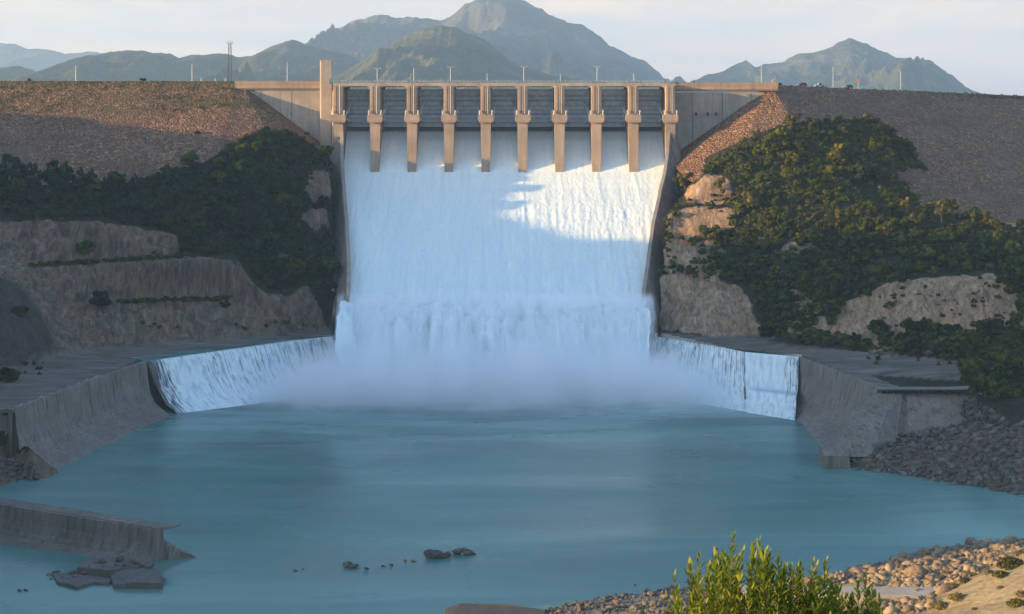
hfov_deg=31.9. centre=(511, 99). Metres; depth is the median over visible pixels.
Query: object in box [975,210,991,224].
tree
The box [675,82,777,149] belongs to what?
gravity wall
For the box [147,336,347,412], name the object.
weir
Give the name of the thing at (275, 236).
tree
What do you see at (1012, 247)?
tree
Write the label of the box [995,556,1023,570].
shrub
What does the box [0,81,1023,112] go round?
grass
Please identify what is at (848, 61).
mountain
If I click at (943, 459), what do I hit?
boulder
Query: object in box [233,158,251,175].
tree
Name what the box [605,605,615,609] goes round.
boulder
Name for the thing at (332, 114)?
stair shaft
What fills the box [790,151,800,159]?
tree
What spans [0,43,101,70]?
mountain
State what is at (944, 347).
shrub
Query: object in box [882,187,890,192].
shrub
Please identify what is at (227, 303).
shrub
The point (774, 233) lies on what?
shrub
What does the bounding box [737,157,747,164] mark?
shrub
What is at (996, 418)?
boulder
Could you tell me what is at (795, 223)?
shrub
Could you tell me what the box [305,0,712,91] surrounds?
mountain
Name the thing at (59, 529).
broken wall
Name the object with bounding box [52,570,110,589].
fallen slab
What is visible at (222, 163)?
tree
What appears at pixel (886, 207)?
tree
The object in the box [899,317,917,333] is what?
tree
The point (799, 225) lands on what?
tree
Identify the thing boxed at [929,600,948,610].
grass tuft
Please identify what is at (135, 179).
tree
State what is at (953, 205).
tree
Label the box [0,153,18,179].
tree
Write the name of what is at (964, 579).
grass tuft
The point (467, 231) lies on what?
chute water
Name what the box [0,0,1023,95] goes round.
sky
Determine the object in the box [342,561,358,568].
pool rock
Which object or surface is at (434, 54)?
mountain
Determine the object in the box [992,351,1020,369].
tree
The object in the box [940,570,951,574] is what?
grass tuft
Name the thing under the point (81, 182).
tree
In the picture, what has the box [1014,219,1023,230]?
tree
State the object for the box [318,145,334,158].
tree
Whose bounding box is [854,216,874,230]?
tree
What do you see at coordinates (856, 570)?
boulder
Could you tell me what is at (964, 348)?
tree
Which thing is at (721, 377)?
weir
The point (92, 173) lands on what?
tree
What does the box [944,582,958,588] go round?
grass tuft
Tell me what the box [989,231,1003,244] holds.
tree
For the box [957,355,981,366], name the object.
tree
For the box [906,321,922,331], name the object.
shrub
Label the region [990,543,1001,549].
boulder
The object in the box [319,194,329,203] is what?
tree
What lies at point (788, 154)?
tree
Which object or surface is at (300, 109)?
gravity wall
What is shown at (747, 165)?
tree
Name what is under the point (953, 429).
boulder
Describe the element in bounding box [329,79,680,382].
spillway
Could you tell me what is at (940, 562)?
boulder
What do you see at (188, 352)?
basin water
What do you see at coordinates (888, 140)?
tree
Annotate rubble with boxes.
[0,458,39,485]
[545,586,710,613]
[787,536,1023,613]
[850,396,1023,494]
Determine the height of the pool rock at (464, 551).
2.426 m
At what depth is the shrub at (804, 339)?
788.48 m
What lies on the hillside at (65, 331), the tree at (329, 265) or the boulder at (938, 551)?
the tree at (329, 265)
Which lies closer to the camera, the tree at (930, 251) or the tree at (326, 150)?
the tree at (930, 251)
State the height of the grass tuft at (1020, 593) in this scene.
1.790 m
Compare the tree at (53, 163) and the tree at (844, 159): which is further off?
the tree at (844, 159)
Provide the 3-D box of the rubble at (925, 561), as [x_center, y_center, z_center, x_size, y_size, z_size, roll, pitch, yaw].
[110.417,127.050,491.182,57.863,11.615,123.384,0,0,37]
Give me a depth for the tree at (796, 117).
932.08 m
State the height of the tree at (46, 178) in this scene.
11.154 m
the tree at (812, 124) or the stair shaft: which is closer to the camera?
the tree at (812, 124)
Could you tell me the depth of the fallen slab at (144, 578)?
487.45 m
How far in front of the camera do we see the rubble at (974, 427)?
639.43 m
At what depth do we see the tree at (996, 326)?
752.71 m
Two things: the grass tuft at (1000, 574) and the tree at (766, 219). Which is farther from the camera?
the tree at (766, 219)
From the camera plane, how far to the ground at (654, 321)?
1101.32 m
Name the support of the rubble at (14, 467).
on the hillside at (65, 331)
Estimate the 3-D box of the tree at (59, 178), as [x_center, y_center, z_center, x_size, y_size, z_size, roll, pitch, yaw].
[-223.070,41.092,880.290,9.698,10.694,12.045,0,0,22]
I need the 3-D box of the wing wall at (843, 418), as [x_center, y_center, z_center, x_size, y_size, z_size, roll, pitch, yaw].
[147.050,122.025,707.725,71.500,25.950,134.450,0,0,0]
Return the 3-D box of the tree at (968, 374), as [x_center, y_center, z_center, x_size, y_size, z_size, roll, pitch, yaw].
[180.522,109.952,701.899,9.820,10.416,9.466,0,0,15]
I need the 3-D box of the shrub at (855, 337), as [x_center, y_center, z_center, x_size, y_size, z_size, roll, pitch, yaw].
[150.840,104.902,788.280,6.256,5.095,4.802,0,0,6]
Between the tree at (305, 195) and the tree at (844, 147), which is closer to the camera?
the tree at (305, 195)
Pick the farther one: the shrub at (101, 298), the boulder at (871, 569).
the shrub at (101, 298)
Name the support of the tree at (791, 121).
on the hillside at (716, 309)
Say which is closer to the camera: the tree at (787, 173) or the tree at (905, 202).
the tree at (905, 202)
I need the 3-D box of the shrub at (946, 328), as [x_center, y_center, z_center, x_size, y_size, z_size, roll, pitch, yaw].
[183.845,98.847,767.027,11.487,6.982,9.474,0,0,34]
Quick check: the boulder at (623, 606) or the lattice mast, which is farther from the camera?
the lattice mast
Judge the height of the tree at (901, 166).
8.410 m
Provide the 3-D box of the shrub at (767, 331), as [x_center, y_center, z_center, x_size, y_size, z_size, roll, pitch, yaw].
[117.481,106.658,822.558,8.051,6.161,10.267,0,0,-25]
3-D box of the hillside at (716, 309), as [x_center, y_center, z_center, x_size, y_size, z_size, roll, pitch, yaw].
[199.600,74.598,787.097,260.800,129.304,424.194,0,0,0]
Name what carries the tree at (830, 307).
on the hillside at (716, 309)
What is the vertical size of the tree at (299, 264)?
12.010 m
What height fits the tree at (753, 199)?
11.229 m
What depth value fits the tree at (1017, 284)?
765.12 m
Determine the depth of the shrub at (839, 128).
930.46 m
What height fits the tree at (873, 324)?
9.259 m
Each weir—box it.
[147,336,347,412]
[628,337,798,419]
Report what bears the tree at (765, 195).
on the hillside at (716, 309)
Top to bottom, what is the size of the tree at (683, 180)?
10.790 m
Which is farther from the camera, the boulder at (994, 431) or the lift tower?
the lift tower
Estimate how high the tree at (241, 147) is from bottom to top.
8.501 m
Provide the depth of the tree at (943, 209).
868.36 m
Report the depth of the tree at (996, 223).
857.59 m
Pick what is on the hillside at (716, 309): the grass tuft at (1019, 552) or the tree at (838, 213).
the tree at (838, 213)
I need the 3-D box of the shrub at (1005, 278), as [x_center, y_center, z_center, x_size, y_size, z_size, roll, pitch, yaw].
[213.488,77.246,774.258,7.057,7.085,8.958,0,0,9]
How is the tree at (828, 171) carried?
on the hillside at (716, 309)
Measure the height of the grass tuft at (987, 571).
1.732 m
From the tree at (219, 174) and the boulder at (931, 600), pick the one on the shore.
the boulder at (931, 600)
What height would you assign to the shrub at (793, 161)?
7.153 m
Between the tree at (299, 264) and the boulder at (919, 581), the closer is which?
the boulder at (919, 581)
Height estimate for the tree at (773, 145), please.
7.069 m
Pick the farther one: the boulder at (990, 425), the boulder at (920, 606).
the boulder at (990, 425)
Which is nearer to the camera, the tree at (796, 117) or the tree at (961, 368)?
the tree at (961, 368)
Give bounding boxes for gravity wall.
[235,81,340,141]
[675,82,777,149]
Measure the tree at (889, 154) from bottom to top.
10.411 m
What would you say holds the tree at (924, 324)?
on the hillside at (716, 309)
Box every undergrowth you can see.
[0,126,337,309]
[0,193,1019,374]
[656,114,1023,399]
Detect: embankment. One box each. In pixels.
[0,81,320,184]
[675,85,1023,223]
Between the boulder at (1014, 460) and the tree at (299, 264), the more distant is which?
the tree at (299, 264)
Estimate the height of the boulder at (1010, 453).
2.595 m
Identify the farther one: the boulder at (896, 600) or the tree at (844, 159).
the tree at (844, 159)
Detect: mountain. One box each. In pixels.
[0,40,360,90]
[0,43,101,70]
[295,25,623,90]
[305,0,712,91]
[691,38,992,94]
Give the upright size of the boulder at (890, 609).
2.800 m
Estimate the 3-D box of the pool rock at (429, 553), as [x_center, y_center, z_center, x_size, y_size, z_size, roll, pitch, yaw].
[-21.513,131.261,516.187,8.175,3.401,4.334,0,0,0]
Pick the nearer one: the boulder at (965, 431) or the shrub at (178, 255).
the boulder at (965, 431)
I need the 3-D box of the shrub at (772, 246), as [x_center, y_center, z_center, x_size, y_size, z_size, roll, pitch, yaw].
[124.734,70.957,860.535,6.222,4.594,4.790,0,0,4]
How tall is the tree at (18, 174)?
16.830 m
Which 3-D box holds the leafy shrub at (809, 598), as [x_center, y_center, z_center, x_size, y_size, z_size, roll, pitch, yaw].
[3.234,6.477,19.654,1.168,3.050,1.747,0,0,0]
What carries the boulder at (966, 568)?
on the shore
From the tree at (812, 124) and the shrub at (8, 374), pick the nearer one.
the shrub at (8, 374)
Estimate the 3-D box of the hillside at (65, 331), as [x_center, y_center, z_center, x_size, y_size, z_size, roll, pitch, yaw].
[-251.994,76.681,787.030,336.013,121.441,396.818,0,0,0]
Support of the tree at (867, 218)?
on the hillside at (716, 309)
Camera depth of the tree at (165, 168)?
896.24 m
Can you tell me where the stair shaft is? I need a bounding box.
[332,91,332,143]
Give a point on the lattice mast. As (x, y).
(228, 60)
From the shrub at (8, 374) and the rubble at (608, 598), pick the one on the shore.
the rubble at (608, 598)
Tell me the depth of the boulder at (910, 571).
474.56 m
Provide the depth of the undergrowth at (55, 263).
828.36 m
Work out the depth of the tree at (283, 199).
893.32 m
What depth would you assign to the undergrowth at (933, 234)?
858.42 m
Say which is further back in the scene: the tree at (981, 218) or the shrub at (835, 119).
the shrub at (835, 119)
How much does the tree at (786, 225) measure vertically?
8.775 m
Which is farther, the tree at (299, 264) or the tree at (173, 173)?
the tree at (173, 173)
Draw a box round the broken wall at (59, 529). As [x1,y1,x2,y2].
[0,498,197,563]
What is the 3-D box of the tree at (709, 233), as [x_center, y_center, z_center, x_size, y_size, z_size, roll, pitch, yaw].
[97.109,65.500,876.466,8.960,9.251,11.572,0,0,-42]
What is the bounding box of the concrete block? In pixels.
[739,584,935,605]
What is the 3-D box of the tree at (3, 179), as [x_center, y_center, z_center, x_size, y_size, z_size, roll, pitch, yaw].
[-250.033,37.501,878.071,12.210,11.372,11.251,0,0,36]
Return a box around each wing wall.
[0,361,170,469]
[795,356,982,468]
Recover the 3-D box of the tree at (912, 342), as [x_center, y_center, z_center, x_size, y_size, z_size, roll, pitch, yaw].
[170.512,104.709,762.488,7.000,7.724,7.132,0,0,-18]
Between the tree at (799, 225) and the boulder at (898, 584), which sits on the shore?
the boulder at (898, 584)
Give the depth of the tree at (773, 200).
882.61 m
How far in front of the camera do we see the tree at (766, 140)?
915.50 m
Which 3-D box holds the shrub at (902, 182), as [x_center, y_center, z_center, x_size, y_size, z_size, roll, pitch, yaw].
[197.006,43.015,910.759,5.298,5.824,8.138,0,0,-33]
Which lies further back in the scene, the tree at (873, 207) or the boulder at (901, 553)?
the tree at (873, 207)
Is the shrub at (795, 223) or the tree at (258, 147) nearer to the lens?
the shrub at (795, 223)
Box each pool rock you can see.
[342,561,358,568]
[423,549,450,558]
[451,547,475,554]
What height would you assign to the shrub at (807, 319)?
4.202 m
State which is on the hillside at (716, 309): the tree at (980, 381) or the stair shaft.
the tree at (980, 381)
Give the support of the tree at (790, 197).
on the hillside at (716, 309)
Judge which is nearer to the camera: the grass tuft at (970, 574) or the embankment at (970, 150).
the grass tuft at (970, 574)
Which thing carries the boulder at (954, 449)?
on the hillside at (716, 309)
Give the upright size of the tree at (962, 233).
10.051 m
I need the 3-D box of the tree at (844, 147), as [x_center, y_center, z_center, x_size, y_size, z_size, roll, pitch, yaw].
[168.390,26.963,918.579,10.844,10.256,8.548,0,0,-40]
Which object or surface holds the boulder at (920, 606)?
on the shore
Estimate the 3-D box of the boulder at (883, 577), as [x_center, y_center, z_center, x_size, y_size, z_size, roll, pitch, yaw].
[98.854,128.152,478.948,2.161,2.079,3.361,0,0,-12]
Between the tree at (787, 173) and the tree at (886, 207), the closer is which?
the tree at (886, 207)
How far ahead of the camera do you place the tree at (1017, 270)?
769.41 m
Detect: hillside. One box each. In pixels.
[0,132,334,485]
[659,119,1023,493]
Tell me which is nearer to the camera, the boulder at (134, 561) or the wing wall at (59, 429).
the boulder at (134, 561)
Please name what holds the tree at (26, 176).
on the hillside at (65, 331)
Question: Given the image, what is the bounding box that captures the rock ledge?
[444,603,544,613]
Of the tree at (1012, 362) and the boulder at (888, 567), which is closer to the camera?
the boulder at (888, 567)
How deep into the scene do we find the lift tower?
977.62 m
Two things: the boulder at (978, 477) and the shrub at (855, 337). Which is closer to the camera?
the boulder at (978, 477)
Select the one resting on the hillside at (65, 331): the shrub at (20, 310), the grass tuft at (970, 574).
the shrub at (20, 310)
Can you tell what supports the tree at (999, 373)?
on the hillside at (716, 309)
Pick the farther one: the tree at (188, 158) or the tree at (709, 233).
the tree at (188, 158)
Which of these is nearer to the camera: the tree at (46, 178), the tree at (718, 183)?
the tree at (46, 178)
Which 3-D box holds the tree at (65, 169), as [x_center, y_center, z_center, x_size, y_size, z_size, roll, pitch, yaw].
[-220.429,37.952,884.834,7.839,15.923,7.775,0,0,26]
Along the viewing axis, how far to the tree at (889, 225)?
851.90 m
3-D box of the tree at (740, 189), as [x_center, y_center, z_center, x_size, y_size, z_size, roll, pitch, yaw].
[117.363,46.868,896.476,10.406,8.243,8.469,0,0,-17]
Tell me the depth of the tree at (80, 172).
887.30 m
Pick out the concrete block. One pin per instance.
(887, 593)
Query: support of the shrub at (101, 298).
on the hillside at (65, 331)
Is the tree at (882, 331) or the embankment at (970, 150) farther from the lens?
the embankment at (970, 150)
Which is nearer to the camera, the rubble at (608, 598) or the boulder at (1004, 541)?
the rubble at (608, 598)
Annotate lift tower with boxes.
[320,60,332,160]
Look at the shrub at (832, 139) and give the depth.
925.78 m
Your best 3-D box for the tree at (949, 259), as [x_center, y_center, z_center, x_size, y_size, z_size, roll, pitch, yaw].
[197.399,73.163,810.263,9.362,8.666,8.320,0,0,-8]
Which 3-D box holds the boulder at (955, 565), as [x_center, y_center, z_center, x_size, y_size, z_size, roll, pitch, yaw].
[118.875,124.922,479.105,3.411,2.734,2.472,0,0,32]
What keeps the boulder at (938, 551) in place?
on the shore
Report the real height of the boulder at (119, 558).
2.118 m
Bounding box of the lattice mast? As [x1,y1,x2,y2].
[227,41,232,80]
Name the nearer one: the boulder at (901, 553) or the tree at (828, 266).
the boulder at (901, 553)
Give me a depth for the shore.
430.91 m
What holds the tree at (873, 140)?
on the hillside at (716, 309)
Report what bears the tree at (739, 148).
on the hillside at (716, 309)
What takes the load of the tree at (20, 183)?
on the hillside at (65, 331)
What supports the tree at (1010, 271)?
on the hillside at (716, 309)
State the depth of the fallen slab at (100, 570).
499.03 m
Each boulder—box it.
[6,472,15,476]
[98,558,106,563]
[116,555,124,561]
[130,559,137,563]
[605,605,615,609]
[613,599,621,604]
[619,604,628,608]
[852,567,861,573]
[868,566,878,572]
[878,575,886,579]
[883,605,897,613]
[885,563,892,570]
[891,581,902,586]
[892,597,900,603]
[897,551,909,557]
[901,437,908,442]
[904,564,928,577]
[906,554,913,558]
[914,578,922,584]
[915,604,924,608]
[926,592,934,598]
[926,598,936,603]
[933,548,942,553]
[934,584,951,594]
[937,560,945,566]
[938,458,950,461]
[946,564,954,572]
[948,427,958,432]
[951,446,958,452]
[951,561,958,568]
[961,428,969,433]
[963,564,970,571]
[974,475,982,481]
[975,412,981,418]
[984,424,993,428]
[989,429,998,434]
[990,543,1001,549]
[991,415,999,420]
[993,539,1008,544]
[1007,451,1014,456]
[1011,459,1023,462]
[1015,460,1023,468]
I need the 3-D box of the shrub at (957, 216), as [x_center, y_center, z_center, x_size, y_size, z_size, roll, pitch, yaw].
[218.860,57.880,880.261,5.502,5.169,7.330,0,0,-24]
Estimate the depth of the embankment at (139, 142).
951.12 m
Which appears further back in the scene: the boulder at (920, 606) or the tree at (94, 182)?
the tree at (94, 182)
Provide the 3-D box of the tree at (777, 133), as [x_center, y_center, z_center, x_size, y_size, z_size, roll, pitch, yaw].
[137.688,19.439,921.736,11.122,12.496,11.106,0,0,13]
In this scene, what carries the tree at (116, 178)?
on the hillside at (65, 331)
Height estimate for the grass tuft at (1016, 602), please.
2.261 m
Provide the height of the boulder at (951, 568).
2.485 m
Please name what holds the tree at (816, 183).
on the hillside at (716, 309)
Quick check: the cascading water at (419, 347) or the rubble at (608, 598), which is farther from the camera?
the cascading water at (419, 347)
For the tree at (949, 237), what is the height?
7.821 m
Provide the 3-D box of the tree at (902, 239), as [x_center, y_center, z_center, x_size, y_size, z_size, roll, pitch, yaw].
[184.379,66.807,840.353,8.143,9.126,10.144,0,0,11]
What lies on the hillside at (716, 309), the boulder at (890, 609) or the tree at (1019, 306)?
the tree at (1019, 306)
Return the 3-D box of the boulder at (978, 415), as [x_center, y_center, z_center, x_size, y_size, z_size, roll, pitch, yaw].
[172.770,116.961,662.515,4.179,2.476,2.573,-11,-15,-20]
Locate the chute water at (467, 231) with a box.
[344,127,664,305]
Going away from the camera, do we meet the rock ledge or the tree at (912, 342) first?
the rock ledge
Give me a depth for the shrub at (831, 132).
927.52 m
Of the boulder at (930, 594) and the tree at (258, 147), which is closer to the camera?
the boulder at (930, 594)
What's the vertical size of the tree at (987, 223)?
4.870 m
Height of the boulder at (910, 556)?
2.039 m
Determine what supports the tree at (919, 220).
on the hillside at (716, 309)
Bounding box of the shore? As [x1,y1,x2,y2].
[544,538,1023,613]
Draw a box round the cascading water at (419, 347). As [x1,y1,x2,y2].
[335,299,650,393]
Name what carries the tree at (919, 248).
on the hillside at (716, 309)
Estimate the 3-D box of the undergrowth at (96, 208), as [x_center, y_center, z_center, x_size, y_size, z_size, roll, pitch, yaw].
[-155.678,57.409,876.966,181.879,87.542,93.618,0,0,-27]
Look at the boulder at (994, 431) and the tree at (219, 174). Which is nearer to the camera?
the boulder at (994, 431)
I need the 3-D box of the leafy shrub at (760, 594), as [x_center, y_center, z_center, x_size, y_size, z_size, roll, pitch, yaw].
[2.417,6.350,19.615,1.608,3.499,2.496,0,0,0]
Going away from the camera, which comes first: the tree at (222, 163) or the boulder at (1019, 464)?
the boulder at (1019, 464)
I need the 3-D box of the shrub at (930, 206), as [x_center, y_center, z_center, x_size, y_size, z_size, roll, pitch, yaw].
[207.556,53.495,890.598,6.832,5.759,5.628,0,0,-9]
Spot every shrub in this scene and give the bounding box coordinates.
[0,367,20,381]
[12,305,28,317]
[74,239,93,255]
[89,290,110,308]
[174,252,185,257]
[220,300,230,307]
[661,530,795,613]
[672,211,680,216]
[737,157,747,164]
[758,325,775,336]
[765,243,777,249]
[769,231,777,237]
[776,212,788,218]
[776,556,849,613]
[784,156,800,166]
[791,220,806,228]
[799,335,809,343]
[804,317,813,324]
[827,129,836,136]
[828,115,839,122]
[829,136,838,143]
[837,125,847,134]
[840,573,884,613]
[848,332,861,340]
[861,113,873,119]
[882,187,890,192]
[890,209,901,216]
[894,179,905,185]
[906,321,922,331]
[923,202,934,210]
[928,322,955,336]
[931,343,949,353]
[950,212,963,220]
[995,273,1007,284]
[999,272,1010,283]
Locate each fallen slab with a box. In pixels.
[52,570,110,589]
[77,557,146,576]
[110,566,163,588]
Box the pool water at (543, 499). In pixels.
[0,376,1023,613]
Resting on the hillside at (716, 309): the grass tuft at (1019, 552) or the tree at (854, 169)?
the tree at (854, 169)
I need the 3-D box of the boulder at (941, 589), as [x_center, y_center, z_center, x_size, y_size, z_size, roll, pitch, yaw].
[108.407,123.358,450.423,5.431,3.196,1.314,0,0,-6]
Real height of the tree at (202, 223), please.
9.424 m
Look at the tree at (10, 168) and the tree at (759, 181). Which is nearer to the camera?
the tree at (10, 168)
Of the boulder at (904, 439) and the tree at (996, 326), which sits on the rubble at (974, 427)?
the boulder at (904, 439)
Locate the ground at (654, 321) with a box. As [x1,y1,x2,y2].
[91,185,1019,374]
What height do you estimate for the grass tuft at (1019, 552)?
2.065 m
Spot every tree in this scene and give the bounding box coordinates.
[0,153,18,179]
[0,170,10,182]
[5,176,25,189]
[13,157,23,178]
[20,162,32,184]
[28,163,42,184]
[41,167,58,181]
[45,160,60,175]
[47,173,68,188]
[59,161,73,183]
[70,173,88,187]
[76,167,83,177]
[85,177,101,189]
[88,167,97,177]
[102,171,125,187]
[130,173,139,188]
[159,165,170,174]
[163,166,187,180]
[179,150,198,166]
[191,216,207,229]
[208,169,226,182]
[213,157,226,167]
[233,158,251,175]
[235,142,250,152]
[248,141,264,157]
[268,232,279,239]
[275,192,295,210]
[285,258,305,276]
[296,191,310,201]
[315,257,340,277]
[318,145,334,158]
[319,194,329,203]
[672,172,694,187]
[699,224,720,238]
[713,177,725,199]
[732,144,743,154]
[736,185,754,198]
[741,190,762,208]
[743,161,754,169]
[750,173,773,189]
[759,188,774,200]
[762,134,776,147]
[763,215,770,225]
[768,142,779,152]
[769,126,790,142]
[769,195,780,205]
[776,217,794,232]
[777,140,790,148]
[780,167,794,179]
[785,113,800,120]
[785,150,802,157]
[786,116,795,128]
[786,192,796,203]
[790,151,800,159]
[792,142,806,151]
[796,221,807,230]
[804,226,822,243]
[807,118,818,130]
[809,176,825,189]
[821,258,836,273]
[823,164,836,177]
[825,304,840,316]
[829,151,848,165]
[830,142,849,152]
[834,208,844,225]
[840,123,852,129]
[847,162,869,179]
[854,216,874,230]
[861,200,881,216]
[861,216,875,231]
[867,319,887,332]
[869,136,885,150]
[870,147,894,164]
[873,324,894,337]
[874,216,898,231]
[877,136,892,150]
[882,204,898,214]
[894,162,906,171]
[896,233,913,244]
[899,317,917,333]
[900,197,910,213]
[904,337,920,352]
[907,212,926,226]
[917,240,937,251]
[918,244,941,260]
[918,321,927,332]
[934,200,949,223]
[938,252,957,268]
[940,230,955,241]
[941,199,959,213]
[948,223,971,241]
[948,339,975,360]
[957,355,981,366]
[958,362,980,374]
[960,368,979,385]
[963,206,982,222]
[969,371,997,397]
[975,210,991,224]
[975,318,1004,335]
[981,220,989,226]
[989,218,1004,230]
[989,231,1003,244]
[990,365,1013,382]
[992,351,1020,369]
[1002,239,1023,256]
[1002,354,1023,372]
[1004,264,1023,278]
[1006,266,1023,283]
[1012,277,1023,294]
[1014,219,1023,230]
[1014,300,1023,315]
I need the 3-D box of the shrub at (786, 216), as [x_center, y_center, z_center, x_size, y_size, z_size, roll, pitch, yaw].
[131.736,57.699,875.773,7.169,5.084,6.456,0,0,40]
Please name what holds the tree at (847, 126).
on the hillside at (716, 309)
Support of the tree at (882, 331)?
on the hillside at (716, 309)
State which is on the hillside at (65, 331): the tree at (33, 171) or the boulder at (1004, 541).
the tree at (33, 171)
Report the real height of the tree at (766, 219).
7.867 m
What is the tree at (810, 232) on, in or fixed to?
on the hillside at (716, 309)
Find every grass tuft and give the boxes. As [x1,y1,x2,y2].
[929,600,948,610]
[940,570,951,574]
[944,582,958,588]
[947,592,965,601]
[958,577,971,583]
[962,571,977,577]
[981,569,993,574]
[991,570,1008,578]
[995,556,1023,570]
[1005,598,1023,607]
[1013,550,1023,555]
[1013,590,1023,597]
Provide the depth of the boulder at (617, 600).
461.67 m
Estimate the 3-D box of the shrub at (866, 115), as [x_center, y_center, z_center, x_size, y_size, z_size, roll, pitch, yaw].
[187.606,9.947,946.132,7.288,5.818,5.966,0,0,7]
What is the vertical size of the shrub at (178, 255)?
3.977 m
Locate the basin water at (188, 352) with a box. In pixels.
[132,333,801,361]
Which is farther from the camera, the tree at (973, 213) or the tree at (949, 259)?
the tree at (973, 213)
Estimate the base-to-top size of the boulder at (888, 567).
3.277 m
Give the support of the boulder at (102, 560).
on the fallen slab at (100, 570)
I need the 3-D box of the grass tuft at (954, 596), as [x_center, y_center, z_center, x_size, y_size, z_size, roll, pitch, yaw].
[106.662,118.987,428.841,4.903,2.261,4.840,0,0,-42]
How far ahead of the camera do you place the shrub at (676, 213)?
883.40 m
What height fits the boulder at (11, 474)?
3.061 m
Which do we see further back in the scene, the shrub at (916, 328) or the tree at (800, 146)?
the tree at (800, 146)
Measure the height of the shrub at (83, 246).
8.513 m
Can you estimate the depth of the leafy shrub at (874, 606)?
19.82 m
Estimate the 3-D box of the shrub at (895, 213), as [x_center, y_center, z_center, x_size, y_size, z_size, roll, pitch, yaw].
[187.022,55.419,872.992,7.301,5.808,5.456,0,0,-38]
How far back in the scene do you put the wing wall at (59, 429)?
690.33 m
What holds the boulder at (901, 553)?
on the shore
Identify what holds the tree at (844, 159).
on the hillside at (716, 309)
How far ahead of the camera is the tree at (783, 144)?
917.48 m

